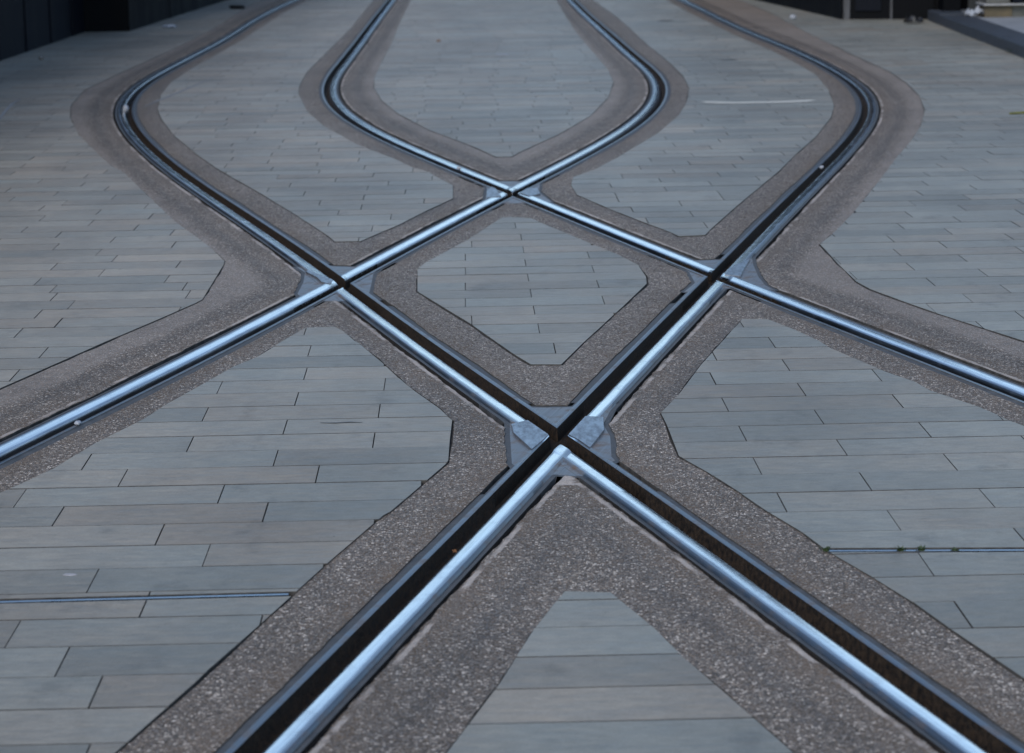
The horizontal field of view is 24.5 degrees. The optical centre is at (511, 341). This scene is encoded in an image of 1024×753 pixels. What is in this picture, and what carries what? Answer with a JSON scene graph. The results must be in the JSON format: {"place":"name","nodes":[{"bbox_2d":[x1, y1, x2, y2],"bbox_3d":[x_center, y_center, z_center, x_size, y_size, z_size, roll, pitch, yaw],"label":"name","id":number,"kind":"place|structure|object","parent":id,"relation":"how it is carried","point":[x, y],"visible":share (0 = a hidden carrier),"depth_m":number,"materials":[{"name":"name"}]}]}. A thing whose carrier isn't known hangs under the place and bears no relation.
{"place":"outdoors","nodes":[
{"label":"outdoors","id":0,"kind":"place"},
{"bbox_2d":[293,268,617,489],"bbox_3d":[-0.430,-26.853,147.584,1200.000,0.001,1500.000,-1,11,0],"label":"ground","id":1,"kind":"structure","parent":0,"point":[558,479],"depth_m":6.41,"materials":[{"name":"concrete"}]},
{"bbox_2d":[0,0,84,60],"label":"clad wall","id":2,"kind":"structure","parent":1,"relation":"on","point":[27,25],"depth_m":22.96,"materials":[{"name":"black metal"}]},
{"bbox_2d":[83,0,158,31],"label":"wall pier","id":3,"kind":"structure","parent":1,"relation":"on","point":[113,15],"depth_m":25.62,"materials":[{"name":"black"}]},
{"bbox_2d":[158,0,225,20],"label":"wall","id":4,"kind":"structure","parent":1,"relation":"on","point":[168,9],"depth_m":28.73,"materials":[{"name":"black"}]},
{"bbox_2d":[758,0,933,18],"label":"clad kiosk","id":5,"kind":"object","parent":1,"relation":"on","point":[870,9],"visible":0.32,"depth_m":25.62,"materials":[{"name":"metal"}]},
{"bbox_2d":[934,0,967,9],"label":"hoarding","id":6,"kind":"object","parent":1,"relation":"on","point":[964,5],"depth_m":25.45,"materials":[{"name":"black"}]},
{"bbox_2d":[70,28,923,598],"bbox_3d":[-0.069,-4.325,30.329,12.040,0.001,58.840,-1,11,0],"label":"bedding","id":7,"kind":"object","parent":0,"point":[452,422],"visible":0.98,"depth_m":6.63,"materials":[{"name":"grey"}]},
{"bbox_2d":[0,0,1023,752],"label":"rail infill","id":8,"kind":"object","parent":7,"relation":"on","point":[432,686],"visible":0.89,"depth_m":6.91,"materials":[{"name":"grey concrete"}]},
{"bbox_2d":[275,262,392,314],"bbox_3d":[-0.668,-0.203,9.040,0.431,0.047,1.000,-1,11,0],"label":"rail crossing","id":9,"kind":"object","parent":8,"relation":"on","point":[348,286],"visible":0.98,"depth_m":9.01,"materials":[{"name":"metal"}]},
{"bbox_2d":[0,0,670,468],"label":"tram rail","id":10,"kind":"object","parent":8,"relation":"on","point":[62,426],"visible":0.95,"depth_m":8.15,"materials":[{"name":"metal"}]},
{"bbox_2d":[462,174,567,213],"bbox_3d":[-0.001,-0.722,11.679,0.534,0.047,1.320,-1,11,0],"label":"rail crossing","id":11,"kind":"object","parent":8,"relation":"attached to","point":[526,191],"visible":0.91,"depth_m":11.59,"materials":[{"name":"metal"}]},
{"bbox_2d":[215,0,880,752],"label":"tram rail","id":12,"kind":"object","parent":8,"relation":"on","point":[305,708],"visible":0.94,"depth_m":5.36,"materials":[{"name":"metal"}]},
{"bbox_2d":[479,401,654,507],"bbox_3d":[0.131,0.294,6.392,0.454,0.047,1.040,-1,11,0],"label":"rail crossing","id":13,"kind":"object","parent":8,"relation":"on","point":[546,446],"visible":0.98,"depth_m":6.35,"materials":[{"name":"metal"}]},
{"bbox_2d":[113,0,1023,752],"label":"tram rail","id":14,"kind":"object","parent":8,"relation":"on","point":[935,716],"visible":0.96,"depth_m":5.30,"materials":[{"name":"metal"}]},
{"bbox_2d":[122,105,128,112],"bbox_3d":[-2.663,-1.603,16.283,0.044,0.056,0.044,7,14,37],"label":"paper wad","id":15,"kind":"object","parent":14,"relation":"on","point":[125,108],"visible":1,"depth_m":16.27,"materials":[{"name":"white paper"}]},
{"bbox_2d":[319,0,1023,406],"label":"tram rail","id":16,"kind":"object","parent":8,"relation":"on","point":[335,106],"visible":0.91,"depth_m":9.86,"materials":[{"name":"metal"}]},
{"bbox_2d":[649,253,799,312],"bbox_3d":[0.800,-0.231,9.065,0.485,0.047,1.120,-1,11,0],"label":"rail crossing","id":17,"kind":"object","parent":8,"relation":"on","point":[715,281],"visible":0.93,"depth_m":9.02,"materials":[{"name":"metal"}]},
{"bbox_2d":[819,546,830,550],"bbox_3d":[0.704,0.466,5.317,0.030,0.010,0.020,-1,11,0],"label":"weed tuft","id":18,"kind":"object","parent":8,"relation":"on","point":[827,548],"visible":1,"depth_m":5.32,"materials":[{"name":"green plant"}]},
{"bbox_2d":[0,0,1023,752],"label":"paving","id":19,"kind":"structure","parent":0,"point":[212,486],"depth_m":7.64,"materials":[{"name":"stone"}]},
{"bbox_2d":[0,99,19,118],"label":"scuff mark","id":20,"kind":"object","parent":19,"relation":"on","point":[5,110],"visible":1,"depth_m":16.50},
{"bbox_2d":[63,573,76,575],"bbox_3d":[-0.977,0.515,5.223,0.035,0.003,0.025,-1,11,0],"label":"gum spot","id":21,"kind":"object","parent":19,"relation":"on","point":[68,574],"visible":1,"depth_m":5.22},
{"bbox_2d":[0,593,288,603],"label":"slot drain","id":22,"kind":"object","parent":19,"relation":"on","point":[146,598],"visible":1,"depth_m":5.04,"materials":[{"name":"metal"}]},
{"bbox_2d":[162,24,176,27],"bbox_3d":[-3.797,-3.501,26.199,0.169,0.038,0.219,-2,11,-7],"label":"paper scrap","id":23,"kind":"object","parent":19,"relation":"on","point":[171,25],"visible":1,"depth_m":26.14,"materials":[{"name":"white paper"}]},
{"bbox_2d":[146,78,211,105],"bbox_3d":[-2.489,-1.888,17.807,0.030,0.001,2.506,0,11,4],"label":"scuff mark","id":24,"kind":"object","parent":19,"relation":"on","point":[177,92],"visible":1,"depth_m":17.67,"materials":[{"name":"grey"}]},
{"bbox_2d":[229,5,244,8],"bbox_3d":[-3.499,-4.257,30.077,0.244,0.044,0.044,7,13,34],"label":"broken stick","id":25,"kind":"object","parent":19,"relation":"on","point":[236,6],"visible":1,"depth_m":30.06,"materials":[{"name":"black wood"}]},
{"bbox_2d":[701,100,813,103],"bbox_3d":[1.695,-1.642,16.186,0.792,0.001,0.228,-1,11,0],"label":"chalk line","id":26,"kind":"object","parent":19,"relation":"on","point":[757,101],"visible":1,"depth_m":16.17,"materials":[{"name":"white"}]},
{"bbox_2d":[903,14,923,22],"bbox_3d":[4.197,-3.376,24.723,0.198,0.100,0.194,-3,11,-11],"label":"dark debris","id":27,"kind":"object","parent":19,"relation":"on","point":[913,19],"visible":1,"depth_m":24.66,"materials":[{"name":"black plastic"}]},
{"bbox_2d":[826,549,1023,553],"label":"slot drain","id":28,"kind":"object","parent":19,"relation":"on","point":[925,550],"visible":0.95,"depth_m":5.31,"materials":[{"name":"metal"}]},
{"bbox_2d":[896,546,905,550],"bbox_3d":[0.871,0.465,5.309,0.022,0.010,0.025,9,15,42],"label":"weed tuft","id":29,"kind":"object","parent":28,"relation":"on","point":[901,549],"visible":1,"depth_m":5.31,"materials":[{"name":"green plant"}]},
{"bbox_2d":[917,545,924,550],"bbox_3d":[0.917,0.464,5.308,0.027,0.011,0.023,-1,11,0],"label":"weed tuft","id":30,"kind":"object","parent":28,"relation":"on","point":[920,548],"visible":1,"depth_m":5.31,"materials":[{"name":"green plant"}]},
{"bbox_2d":[928,10,1023,57],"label":"stone kerb","id":31,"kind":"structure","parent":19,"relation":"on","point":[997,36],"depth_m":22.21,"materials":[{"name":"stone"}]},
{"bbox_2d":[938,0,960,10],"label":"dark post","id":32,"kind":"object","parent":31,"relation":"on","point":[949,5],"depth_m":25.00,"materials":[{"name":"black"}]},
{"bbox_2d":[965,5,983,16],"bbox_3d":[4.715,-3.360,24.012,0.196,0.113,0.157,-4,11,-17],"label":"plastic wrapper","id":33,"kind":"object","parent":31,"relation":"on","point":[975,11],"visible":1,"depth_m":24.00,"materials":[{"name":"plastic"}]},
{"bbox_2d":[1009,111,1023,114],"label":"grass stem","id":34,"kind":"object","parent":19,"relation":"on","point":[1020,112],"visible":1,"depth_m":15.05,"materials":[{"name":"green plant"}]},
{"bbox_2d":[960,10,1023,32],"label":"footway","id":35,"kind":"structure","parent":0,"point":[1015,23],"depth_m":23.23,"materials":[{"name":"concrete"}]},
{"bbox_2d":[968,0,1023,16],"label":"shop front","id":36,"kind":"object","parent":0,"point":[1002,8],"visible":0.87,"depth_m":23.94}
]}

